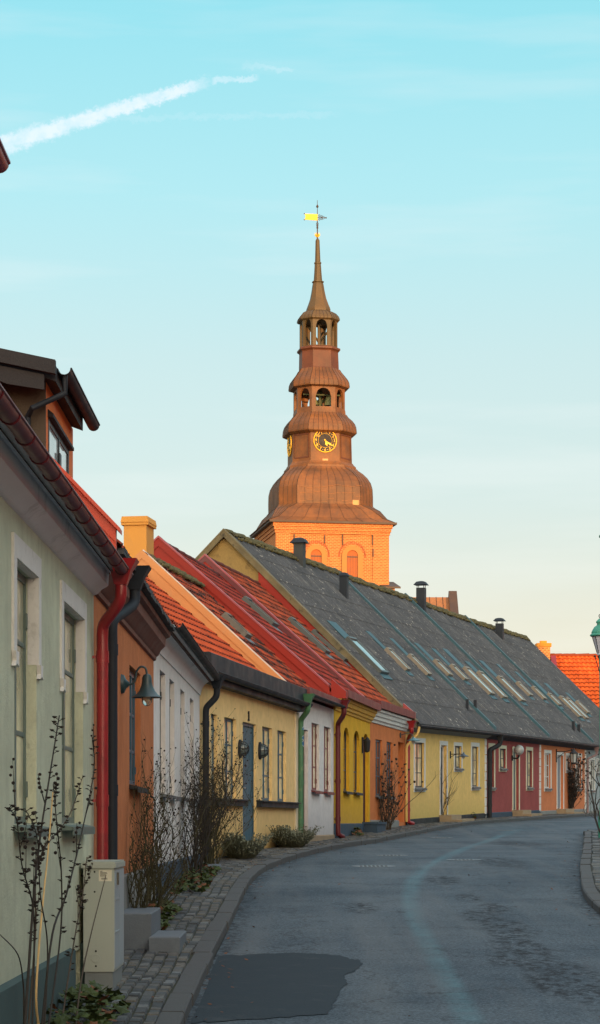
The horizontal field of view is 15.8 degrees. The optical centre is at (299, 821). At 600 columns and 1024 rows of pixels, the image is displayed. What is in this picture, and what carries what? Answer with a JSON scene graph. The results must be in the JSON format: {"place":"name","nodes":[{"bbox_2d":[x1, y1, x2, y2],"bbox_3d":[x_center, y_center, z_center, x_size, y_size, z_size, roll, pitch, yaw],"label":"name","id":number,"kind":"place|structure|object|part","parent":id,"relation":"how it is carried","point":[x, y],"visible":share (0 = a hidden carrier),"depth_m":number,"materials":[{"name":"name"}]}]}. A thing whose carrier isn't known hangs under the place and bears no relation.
{"place":"outdoors","nodes":[
{"label":"outdoors","id":0,"kind":"place"},
{"bbox_2d":[0,0,599,653],"label":"sky","id":1,"kind":"structure","parent":0,"point":[168,158],"materials":[{"name":"blue"}]},
{"bbox_2d":[65,812,597,1023],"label":"pavement","id":2,"kind":"structure","parent":0,"point":[235,868],"depth_m":22.28,"materials":[{"name":"grey stone"}]},
{"bbox_2d":[0,934,24,1021],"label":"seed stalk","id":3,"kind":"object","parent":2,"relation":"on","point":[21,974],"visible":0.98,"depth_m":12.04,"materials":[{"name":"beige plant"}]},
{"bbox_2d":[4,758,38,1023],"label":"seed stalk","id":4,"kind":"object","parent":2,"relation":"on","point":[25,870],"visible":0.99,"depth_m":11.74,"materials":[{"name":"brown plant"}]},
{"bbox_2d":[19,807,49,1023],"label":"seed stalk","id":5,"kind":"object","parent":2,"relation":"on","point":[33,826],"visible":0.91,"depth_m":12.38,"materials":[{"name":"brown plant"}]},
{"bbox_2d":[23,715,64,1023],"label":"seed stalk","id":6,"kind":"object","parent":2,"relation":"on","point":[35,865],"visible":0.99,"depth_m":12.26,"materials":[{"name":"brown plant"}]},
{"bbox_2d":[35,792,52,1023],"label":"seed stalk","id":7,"kind":"object","parent":2,"relation":"on","point":[36,985],"visible":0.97,"depth_m":12.85,"materials":[{"name":"plant"}]},
{"bbox_2d":[28,776,85,1023],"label":"seed stalk","id":8,"kind":"object","parent":2,"relation":"on","point":[46,844],"visible":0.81,"depth_m":13.38,"materials":[{"name":"brown plant"}]},
{"bbox_2d":[48,772,70,1023],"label":"seed stalk","id":9,"kind":"object","parent":2,"relation":"on","point":[55,784],"visible":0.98,"depth_m":13.79,"materials":[{"name":"brown plant"}]},
{"bbox_2d":[41,724,98,1023],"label":"seed stalk","id":10,"kind":"object","parent":2,"relation":"on","point":[72,870],"visible":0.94,"depth_m":15.32,"materials":[{"name":"brown plant"}]},
{"bbox_2d":[62,856,92,1013],"bbox_3d":[-1.592,0.878,15.249,0.096,1.259,1.758,0,0,1],"label":"seed stalk","id":11,"kind":"object","parent":2,"relation":"on","point":[88,868],"visible":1,"depth_m":15.44,"materials":[{"name":"brown plant"}]},
{"bbox_2d":[40,980,130,1023],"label":"ground ivy","id":12,"kind":"object","parent":2,"relation":"on","point":[93,996],"visible":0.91,"depth_m":15.11,"materials":[{"name":"green plant"}]},
{"bbox_2d":[75,876,105,1023],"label":"seed stalk","id":13,"kind":"object","parent":2,"relation":"on","point":[86,956],"visible":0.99,"depth_m":14.96,"materials":[{"name":"beige plant"}]},
{"bbox_2d":[81,860,124,991],"bbox_3d":[-1.610,0.948,17.760,0.280,1.262,0.950,0,0,0],"label":"utility cabinet","id":14,"kind":"object","parent":2,"relation":"on","point":[104,960],"visible":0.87,"depth_m":17.30,"materials":[{"name":"metal"}]},
{"bbox_3d":[-1.484,0.784,17.760,0.012,0.790,0.880,0,0,0],"label":"cabinet door","id":15,"kind":"part","parent":14,"relation":"part of","materials":[{"name":"grey metal"}]},
{"bbox_2d":[124,907,185,953],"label":"granite steps","id":16,"kind":"structure","parent":2,"relation":"on","point":[142,928],"depth_m":20.60,"materials":[{"name":"grey stone"}]},
{"bbox_2d":[125,753,202,910],"bbox_3d":[-1.360,0.242,21.694,0.743,1.891,1.212,0,0,0],"label":"rose bush","id":17,"kind":"object","parent":2,"relation":"on","point":[139,882],"visible":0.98,"depth_m":21.80,"materials":[{"name":"brown plant"}]},
{"bbox_2d":[147,897,182,929],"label":"ground ivy","id":18,"kind":"object","parent":2,"relation":"on","point":[172,909],"visible":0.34,"depth_m":23.39,"materials":[{"name":"green plant"}]},
{"bbox_2d":[139,731,231,911],"bbox_3d":[-1.241,-0.016,23.397,0.985,2.266,1.389,0,0,0],"label":"rose bush","id":19,"kind":"object","parent":2,"relation":"on","point":[161,889],"visible":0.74,"depth_m":23.50,"materials":[{"name":"brown plant"}]},
{"bbox_2d":[168,863,221,893],"bbox_3d":[-1.443,0.767,30.524,0.517,0.319,6.008,0,0,0],"label":"ground ivy","id":20,"kind":"object","parent":2,"relation":"on","point":[192,880],"visible":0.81,"depth_m":29.17,"materials":[{"name":"green plant"}]},
{"bbox_2d":[197,864,221,868],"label":"granite steps","id":21,"kind":"structure","parent":2,"relation":"on","point":[219,865],"depth_m":33.80,"materials":[{"name":"grey stone"}]},
{"bbox_2d":[181,708,248,877],"bbox_3d":[-1.213,-0.487,30.987,0.960,2.654,2.043,0,0,0],"label":"rose bush","id":22,"kind":"object","parent":2,"relation":"on","point":[196,848],"visible":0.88,"depth_m":30.99,"materials":[{"name":"brown plant"}]},
{"bbox_2d":[195,709,268,863],"bbox_3d":[-1.074,-0.555,34.503,1.160,2.586,2.025,0,0,0],"label":"rose bush","id":23,"kind":"object","parent":2,"relation":"on","point":[211,858],"visible":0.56,"depth_m":34.49,"materials":[{"name":"brown plant"}]},
{"bbox_2d":[217,831,276,858],"bbox_3d":[-0.945,0.398,37.508,1.075,0.482,2.743,0,0,0],"label":"lavender bush","id":24,"kind":"object","parent":2,"relation":"on","point":[239,847],"visible":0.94,"depth_m":37.00,"materials":[{"name":"green plant"}]},
{"bbox_2d":[266,824,323,847],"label":"lavender bush","id":25,"kind":"object","parent":2,"relation":"on","point":[286,836],"visible":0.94,"depth_m":42.52,"materials":[{"name":"green plant"}]},
{"bbox_2d":[349,826,363,835],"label":"ground ivy","id":26,"kind":"object","parent":2,"relation":"on","point":[358,831],"visible":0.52,"depth_m":54.05,"materials":[{"name":"green plant"}]},
{"bbox_2d":[147,827,599,1019],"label":"fallen leaves","id":27,"kind":"object","parent":2,"relation":"on","point":[352,878],"visible":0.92,"depth_m":28.23,"materials":[{"name":"brown plant"}]},
{"bbox_2d":[374,734,437,829],"bbox_3d":[2.365,-1.113,59.542,1.850,2.719,2.382,0,0,44],"label":"rose bush","id":28,"kind":"object","parent":2,"relation":"on","point":[389,788],"visible":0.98,"depth_m":59.62,"materials":[{"name":"brown plant"}]},
{"bbox_2d":[440,758,457,814],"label":"climbing plant","id":29,"kind":"object","parent":2,"relation":"on","point":[449,797],"visible":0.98,"depth_m":69.28,"materials":[{"name":"brown plant"}]},
{"bbox_2d":[566,747,598,808],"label":"climbing plant","id":30,"kind":"object","parent":2,"relation":"on","point":[572,790],"visible":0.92,"depth_m":93.26,"materials":[{"name":"brown plant"}]},
{"bbox_2d":[375,855,407,855],"bbox_3d":[1.737,0.638,40.953,0.640,0.019,0.640,0,1,0],"label":"manhole cover","id":31,"kind":"object","parent":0,"point":[391,855],"visible":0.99,"depth_m":40.84,"materials":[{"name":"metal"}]},
{"bbox_2d":[185,816,599,1023],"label":"road","id":32,"kind":"structure","parent":0,"point":[438,938],"depth_m":24.16,"materials":[{"name":"grey asphalt"}]},
{"bbox_2d":[191,953,362,1022],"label":"road patch","id":33,"kind":"object","parent":32,"relation":"on","point":[271,985],"visible":1,"depth_m":18.44,"materials":[{"name":"grey asphalt"}]},
{"bbox_2d":[351,865,395,866],"bbox_3d":[1.242,0.750,36.448,0.760,0.018,0.760,0,2,0],"label":"manhole cover","id":34,"kind":"object","parent":32,"relation":"on","point":[373,866],"visible":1,"depth_m":36.29,"materials":[{"name":"metal"}]},
{"bbox_2d":[446,859,480,860],"bbox_3d":[2.947,0.685,38.906,0.640,0.019,0.640,0,1,0],"label":"manhole cover","id":35,"kind":"object","parent":32,"relation":"on","point":[463,859],"visible":0.98,"depth_m":38.96,"materials":[{"name":"metal"}]},
{"bbox_2d":[413,591,458,613],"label":"church nave","id":36,"kind":"structure","parent":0,"point":[450,602],"depth_m":204.34,"materials":[{"name":"orange brick"}]},
{"bbox_2d":[587,830,599,891],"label":"pavement","id":37,"kind":"structure","parent":0,"point":[595,855],"depth_m":37.18,"materials":[{"name":"grey stone"}]},
{"bbox_2d":[574,755,599,832],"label":"bare sapling","id":38,"kind":"object","parent":37,"relation":"on","point":[594,809],"visible":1,"depth_m":50.18,"materials":[{"name":"brown plant"}]},
{"bbox_2d":[590,614,599,837],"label":"street lamp","id":39,"kind":"object","parent":37,"relation":"on","point":[595,634],"visible":0.98,"depth_m":51.94,"materials":[{"name":"metal"}]},
{"bbox_3d":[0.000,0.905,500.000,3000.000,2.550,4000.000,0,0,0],"label":"ground","id":40,"kind":"structure","parent":0,"visible":0},
{"bbox_2d":[0,139,10,172],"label":"corner house","id":41,"kind":"structure","parent":40,"relation":"on","point":[5,162],"depth_m":9.58,"materials":[{"name":"red paint"}]},
{"bbox_2d":[0,383,138,1023],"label":"green house","id":42,"kind":"structure","parent":40,"relation":"on","point":[61,558],"depth_m":14.91,"materials":[{"name":"green paint"}]},
{"bbox_2d":[13,570,50,837],"bbox_3d":[-1.788,-0.776,14.024,0.204,1.748,1.200,0,0,0],"label":"window","id":43,"kind":"structure","parent":42,"relation":"in","point":[21,785],"depth_m":14.40,"materials":[{"name":"clear glass"}]},
{"bbox_2d":[61,611,94,834],"bbox_3d":[-1.780,-0.776,16.855,0.204,1.748,1.630,0,0,0],"label":"window","id":44,"kind":"structure","parent":42,"relation":"in","point":[68,790],"depth_m":17.29,"materials":[{"name":"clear glass"}]},
{"bbox_2d":[0,348,174,909],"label":"orange house","id":45,"kind":"structure","parent":40,"relation":"on","point":[51,402],"depth_m":20.33,"materials":[{"name":"paint"}]},
{"bbox_2d":[129,670,148,793],"bbox_3d":[-1.773,-0.973,23.218,0.194,1.327,1.668,0,0,0],"label":"window","id":46,"kind":"structure","parent":45,"relation":"in","point":[132,769],"depth_m":23.45,"materials":[{"name":"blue glass"}]},
{"bbox_2d":[120,666,161,705],"bbox_3d":[-1.568,-1.348,21.392,0.405,0.403,0.300,0,0,0],"label":"bell lamp","id":47,"kind":"object","parent":45,"relation":"attached to","point":[146,693],"visible":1,"depth_m":21.34,"materials":[{"name":"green metal"}]},
{"bbox_2d":[154,616,220,893],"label":"white house","id":48,"kind":"structure","parent":40,"relation":"on","point":[185,671],"depth_m":29.90,"materials":[{"name":"paint"}]},
{"bbox_2d":[160,674,172,799],"bbox_3d":[-1.763,-1.103,27.680,0.194,1.641,1.050,0,0,1],"label":"window","id":49,"kind":"structure","parent":48,"relation":"in","point":[165,795],"depth_m":28.12,"materials":[{"name":"grey glass"}]},
{"bbox_2d":[169,682,180,801],"bbox_3d":[-1.746,-1.103,29.385,0.194,1.641,1.050,0,0,1],"label":"window","id":50,"kind":"structure","parent":48,"relation":"in","point":[174,797],"depth_m":29.81,"materials":[{"name":"grey glass"}]},
{"bbox_2d":[180,692,190,802],"bbox_3d":[-1.722,-1.103,31.614,0.194,1.641,1.050,0,0,1],"label":"window","id":51,"kind":"structure","parent":48,"relation":"in","point":[180,692],"depth_m":32.07,"materials":[{"name":"clear glass"}]},
{"bbox_2d":[145,575,312,858],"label":"yellow house","id":52,"kind":"structure","parent":40,"relation":"on","point":[270,706],"depth_m":41.30,"materials":[{"name":"paint"}]},
{"bbox_2d":[211,714,213,794],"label":"window","id":53,"kind":"structure","parent":52,"relation":"in","point":[212,716],"depth_m":37.44,"materials":[{"name":"clear glass"}]},
{"bbox_2d":[224,718,232,798],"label":"window","id":54,"kind":"structure","parent":52,"relation":"in","point":[229,723],"depth_m":38.88,"materials":[{"name":"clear glass"}]},
{"bbox_2d":[238,739,249,757],"bbox_3d":[-1.016,-1.337,39.452,0.192,0.340,0.272,0,0,9],"label":"bulkhead lamp","id":55,"kind":"object","parent":52,"relation":"attached to","point":[245,745],"visible":0.82,"depth_m":39.38,"materials":[{"name":"black metal"}]},
{"bbox_2d":[243,722,253,840],"bbox_3d":[-1.007,-0.727,40.507,0.140,2.254,1.380,0,0,9],"label":"door","id":56,"kind":"structure","parent":52,"relation":"in","point":[249,832],"depth_m":40.85,"materials":[{"name":"wood"}]},
{"bbox_2d":[258,742,268,759],"bbox_3d":[-0.689,-1.367,41.469,0.192,0.340,0.272,0,0,9],"label":"bulkhead lamp","id":57,"kind":"object","parent":52,"relation":"attached to","point":[263,750],"visible":1,"depth_m":41.40,"materials":[{"name":"black metal"}]},
{"bbox_2d":[262,727,268,800],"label":"window","id":58,"kind":"structure","parent":52,"relation":"in","point":[265,731],"depth_m":42.61,"materials":[{"name":"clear glass"}]},
{"bbox_2d":[277,731,283,800],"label":"window","id":59,"kind":"structure","parent":52,"relation":"in","point":[280,744],"depth_m":44.26,"materials":[{"name":"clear glass"}]},
{"bbox_2d":[121,516,347,841],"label":"white house","id":60,"kind":"structure","parent":40,"relation":"on","point":[189,593],"depth_m":48.05,"materials":[{"name":"paint"}]},
{"bbox_2d":[311,723,323,793],"bbox_3d":[0.342,-1.420,48.483,0.199,1.582,1.229,0,0,9],"label":"window","id":61,"kind":"structure","parent":60,"relation":"in","point":[314,736],"depth_m":48.72,"materials":[{"name":"clear glass"}]},
{"bbox_2d":[324,727,334,794],"bbox_3d":[0.633,-1.420,50.298,0.199,1.582,1.168,0,0,9],"label":"window","id":62,"kind":"structure","parent":60,"relation":"in","point":[325,729],"depth_m":50.54,"materials":[{"name":"clear glass"}]},
{"bbox_2d":[154,535,386,837],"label":"ochre house","id":63,"kind":"structure","parent":40,"relation":"on","point":[353,721],"depth_m":53.61,"materials":[{"name":"paint"}]},
{"bbox_2d":[343,730,352,794],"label":"window","id":64,"kind":"structure","parent":63,"relation":"in","point":[344,739],"depth_m":53.88,"materials":[{"name":"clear glass"}]},
{"bbox_2d":[353,733,362,795],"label":"window","id":65,"kind":"structure","parent":63,"relation":"in","point":[355,739],"depth_m":55.96,"materials":[{"name":"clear glass"}]},
{"bbox_2d":[363,751,364,821],"bbox_3d":[1.612,-1.160,57.361,0.080,2.363,1.244,0,0,9],"label":"door","id":66,"kind":"structure","parent":63,"relation":"in","point":[364,751],"depth_m":57.90,"materials":[{"name":"wood"}]},
{"bbox_2d":[362,737,369,752],"bbox_3d":[1.730,-2.009,56.471,0.230,0.420,0.180,0,0,9],"label":"wall lantern","id":67,"kind":"object","parent":63,"relation":"attached to","point":[366,745],"depth_m":56.42,"materials":[{"name":"black metal"}]},
{"bbox_2d":[198,554,415,827],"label":"salmon house","id":68,"kind":"structure","parent":40,"relation":"on","point":[389,723],"depth_m":60.92,"materials":[{"name":"tile"}]},
{"bbox_2d":[375,740,384,798],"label":"window","id":69,"kind":"structure","parent":68,"relation":"in","point":[377,741],"depth_m":59.90,"materials":[{"name":"clear glass"}]},
{"bbox_2d":[387,742,395,799],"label":"window","id":70,"kind":"structure","parent":68,"relation":"in","point":[388,744],"depth_m":61.82,"materials":[{"name":"clear glass"}]},
{"bbox_2d":[400,733,419,743],"bbox_3d":[3.230,-2.452,63.361,0.600,0.346,0.400,0,0,11],"label":"gooseneck lamp","id":71,"kind":"object","parent":68,"relation":"attached to","point":[413,739],"visible":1,"depth_m":63.30,"materials":[{"name":"teal metal"}]},
{"bbox_2d":[250,200,400,589],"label":"church tower","id":72,"kind":"structure","parent":40,"relation":"on","point":[320,498],"depth_m":189.57,"materials":[{"name":"brown metal"}]},
{"bbox_2d":[306,540,329,565],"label":"window","id":73,"kind":"structure","parent":72,"relation":"in","point":[317,553],"depth_m":187.56,"materials":[{"name":"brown wood"}]},
{"bbox_2d":[338,541,365,578],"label":"window","id":74,"kind":"structure","parent":72,"relation":"in","point":[352,556],"depth_m":188.11,"materials":[{"name":"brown wood"}]},
{"bbox_2d":[195,528,498,824],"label":"yellow house","id":75,"kind":"structure","parent":40,"relation":"on","point":[356,630],"depth_m":69.32,"materials":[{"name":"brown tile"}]},
{"bbox_2d":[415,742,426,790],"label":"window","id":76,"kind":"structure","parent":75,"relation":"in","point":[418,746],"depth_m":66.57,"materials":[{"name":"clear glass"}]},
{"bbox_2d":[441,745,443,813],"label":"door","id":77,"kind":"structure","parent":75,"relation":"in","point":[442,747],"depth_m":70.21,"materials":[{"name":"white paint"}]},
{"bbox_2d":[450,751,468,758],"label":"gooseneck lamp","id":78,"kind":"object","parent":75,"relation":"attached to","point":[463,755],"visible":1,"depth_m":70.67,"materials":[{"name":"grey metal"}]},
{"bbox_2d":[455,746,463,770],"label":"window","id":79,"kind":"structure","parent":75,"relation":"in","point":[457,768],"depth_m":72.17,"materials":[{"name":"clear glass"}]},
{"bbox_2d":[472,747,480,788],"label":"window","id":80,"kind":"structure","parent":75,"relation":"in","point":[474,749],"depth_m":75.17,"materials":[{"name":"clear glass"}]},
{"bbox_2d":[155,813,597,1023],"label":"kerb","id":81,"kind":"structure","parent":40,"relation":"on","point":[180,1002],"depth_m":23.84,"materials":[{"name":"stone"}]},
{"bbox_2d":[333,567,551,817],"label":"wine red house","id":82,"kind":"structure","parent":40,"relation":"on","point":[514,787],"depth_m":82.07,"materials":[{"name":"brown tile"}]},
{"bbox_2d":[500,749,507,770],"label":"window","id":83,"kind":"structure","parent":82,"relation":"in","point":[501,750],"depth_m":79.84,"materials":[{"name":"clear glass"}]},
{"bbox_2d":[513,751,515,809],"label":"door","id":84,"kind":"structure","parent":82,"relation":"in","point":[514,755],"depth_m":82.38,"materials":[{"name":"wood"}]},
{"bbox_2d":[511,745,523,760],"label":"globe lamp","id":85,"kind":"object","parent":82,"relation":"attached to","point":[518,750],"visible":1,"depth_m":81.09,"materials":[{"name":"white glass"}]},
{"bbox_2d":[527,751,534,788],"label":"window","id":86,"kind":"structure","parent":82,"relation":"in","point":[528,752],"depth_m":84.97,"materials":[{"name":"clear glass"}]},
{"bbox_2d":[404,593,595,813],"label":"peach house","id":87,"kind":"structure","parent":40,"relation":"on","point":[510,680],"depth_m":92.22,"materials":[{"name":"grey tile"}]},
{"bbox_2d":[545,753,552,789],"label":"window","id":88,"kind":"structure","parent":87,"relation":"in","point":[546,755],"depth_m":88.79,"materials":[{"name":"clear glass"}]},
{"bbox_2d":[558,755,560,808],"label":"door","id":89,"kind":"structure","parent":87,"relation":"in","point":[559,758],"depth_m":91.95,"materials":[{"name":"white paint"}]},
{"bbox_2d":[556,749,577,763],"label":"hanging lantern","id":90,"kind":"object","parent":87,"relation":"attached to","point":[573,755],"visible":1,"depth_m":90.21,"materials":[{"name":"black glass"}]},
{"bbox_2d":[566,756,572,771],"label":"window","id":91,"kind":"structure","parent":87,"relation":"in","point":[567,757],"depth_m":93.76,"materials":[{"name":"clear glass"}]},
{"bbox_2d":[576,756,581,789],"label":"window","id":92,"kind":"structure","parent":87,"relation":"in","point":[578,758],"depth_m":96.57,"materials":[{"name":"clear glass"}]},
{"bbox_2d":[465,615,599,812],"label":"grey house","id":93,"kind":"structure","parent":40,"relation":"on","point":[553,683],"depth_m":102.56,"materials":[{"name":"brown tile"}]},
{"bbox_2d":[590,760,595,791],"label":"window","id":94,"kind":"structure","parent":93,"relation":"in","point":[591,779],"depth_m":99.81,"materials":[{"name":"clear glass"}]},
{"bbox_2d":[535,641,598,706],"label":"brick house","id":95,"kind":"structure","parent":40,"relation":"on","point":[580,672],"depth_m":131.06,"materials":[{"name":"ceramic"}]},
{"bbox_2d":[580,830,599,913],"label":"kerb","id":96,"kind":"structure","parent":40,"relation":"on","point":[591,894],"depth_m":31.06,"materials":[{"name":"stone"}]}
]}

